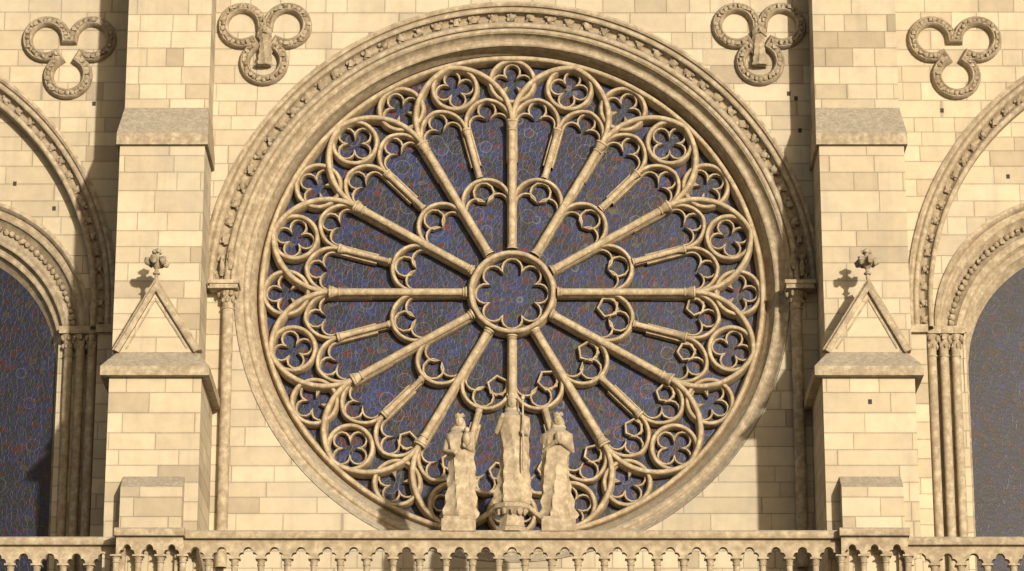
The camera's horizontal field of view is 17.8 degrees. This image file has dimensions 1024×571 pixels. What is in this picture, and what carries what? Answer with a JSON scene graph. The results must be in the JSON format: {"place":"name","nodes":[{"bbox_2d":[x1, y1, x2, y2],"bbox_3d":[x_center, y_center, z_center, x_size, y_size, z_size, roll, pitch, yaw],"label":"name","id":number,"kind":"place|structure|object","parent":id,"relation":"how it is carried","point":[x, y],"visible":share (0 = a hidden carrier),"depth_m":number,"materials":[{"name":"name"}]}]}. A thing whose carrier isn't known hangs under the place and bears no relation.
{"place":"outdoors","nodes":[
{"label":"outdoors","id":0,"kind":"place"},
{"bbox_2d":[208,0,815,570],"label":"wall","id":1,"kind":"structure","parent":0,"point":[752,486],"depth_m":61.22,"materials":[{"name":"beige stone"}]},
{"bbox_2d":[258,56,765,529],"bbox_3d":[0.000,0.140,62.117,9.696,9.696,0.354,0,-18,0],"label":"rose window tracery","id":2,"kind":"object","parent":1,"relation":"in","point":[340,389],"visible":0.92,"depth_m":62.15,"materials":[{"name":"beige stone"}]},
{"bbox_2d":[267,67,756,529],"bbox_3d":[0.000,0.194,62.286,9.764,9.764,0.001,0,-18,0],"label":"stained glass","id":3,"kind":"object","parent":2,"relation":"in","point":[511,294],"visible":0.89,"depth_m":62.34,"materials":[{"name":"blue glass"}]},
{"bbox_2d":[183,501,840,570],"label":"gallery balustrade colonnettes","id":4,"kind":"object","parent":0,"point":[511,514],"visible":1,"depth_m":57.33,"materials":[{"name":"beige stone"}]},
{"bbox_2d":[439,394,578,519],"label":"statues","id":5,"kind":"object","parent":4,"relation":"on","point":[512,428],"visible":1,"depth_m":57.80,"materials":[{"name":"beige stone"}]},
{"bbox_2d":[183,539,840,556],"bbox_3d":[0.000,4.647,57.427,11.609,0.328,0.150,0,-18,0],"label":"balustrade arcade","id":6,"kind":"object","parent":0,"point":[503,547],"depth_m":57.37},
{"bbox_2d":[0,537,1023,570],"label":"balustrade arcade","id":7,"kind":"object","parent":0,"point":[163,545],"depth_m":57.68},
{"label":"gallery floor","id":8,"kind":"structure","parent":0,"visible":0},
{"bbox_2d":[0,0,1023,570],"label":"buttresses","id":9,"kind":"structure","parent":8,"relation":"on","point":[152,198],"depth_m":61.38,"materials":[{"name":"stone"}]},
{"bbox_2d":[13,91,1009,403],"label":"putlog holes","id":10,"kind":"object","parent":9,"relation":"on","point":[787,95],"visible":1,"depth_m":63.43,"materials":[{"name":"grey"}]},
{"bbox_2d":[0,3,1023,570],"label":"stone trim","id":11,"kind":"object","parent":9,"relation":"on","point":[1000,265],"visible":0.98,"depth_m":62.54,"materials":[{"name":"stone"}]},
{"bbox_2d":[208,1,815,562],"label":"rose frame mouldings","id":12,"kind":"object","parent":9,"relation":"attached to","point":[706,117],"visible":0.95,"depth_m":62.62,"materials":[{"name":"beige stone"}]},
{"bbox_2d":[214,13,809,278],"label":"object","id":13,"kind":"object","parent":12,"relation":"attached to","point":[307,97],"visible":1,"depth_m":62.93,"materials":[{"name":"beige stone"}]},
{"bbox_2d":[0,268,1023,570],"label":"arched window glass","id":14,"kind":"object","parent":9,"relation":"attached to","point":[28,380],"visible":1,"depth_m":62.75,"materials":[{"name":"blue glass"}]},
{"bbox_2d":[25,3,998,349],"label":"carved ornaments","id":15,"kind":"object","parent":9,"relation":"attached to","point":[157,261],"visible":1,"depth_m":63.07,"materials":[{"name":"stone"}]},
{"bbox_2d":[0,95,1023,343],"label":"carved stone ornaments","id":16,"kind":"object","parent":9,"relation":"attached to","point":[18,111],"visible":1,"depth_m":63.22,"materials":[{"name":"stone"}]},
{"bbox_2d":[0,527,1023,570],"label":"gallery balustrade colonnettes","id":17,"kind":"object","parent":8,"relation":"on","point":[180,532],"visible":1,"depth_m":57.62,"materials":[{"name":"beige stone"}]}
]}

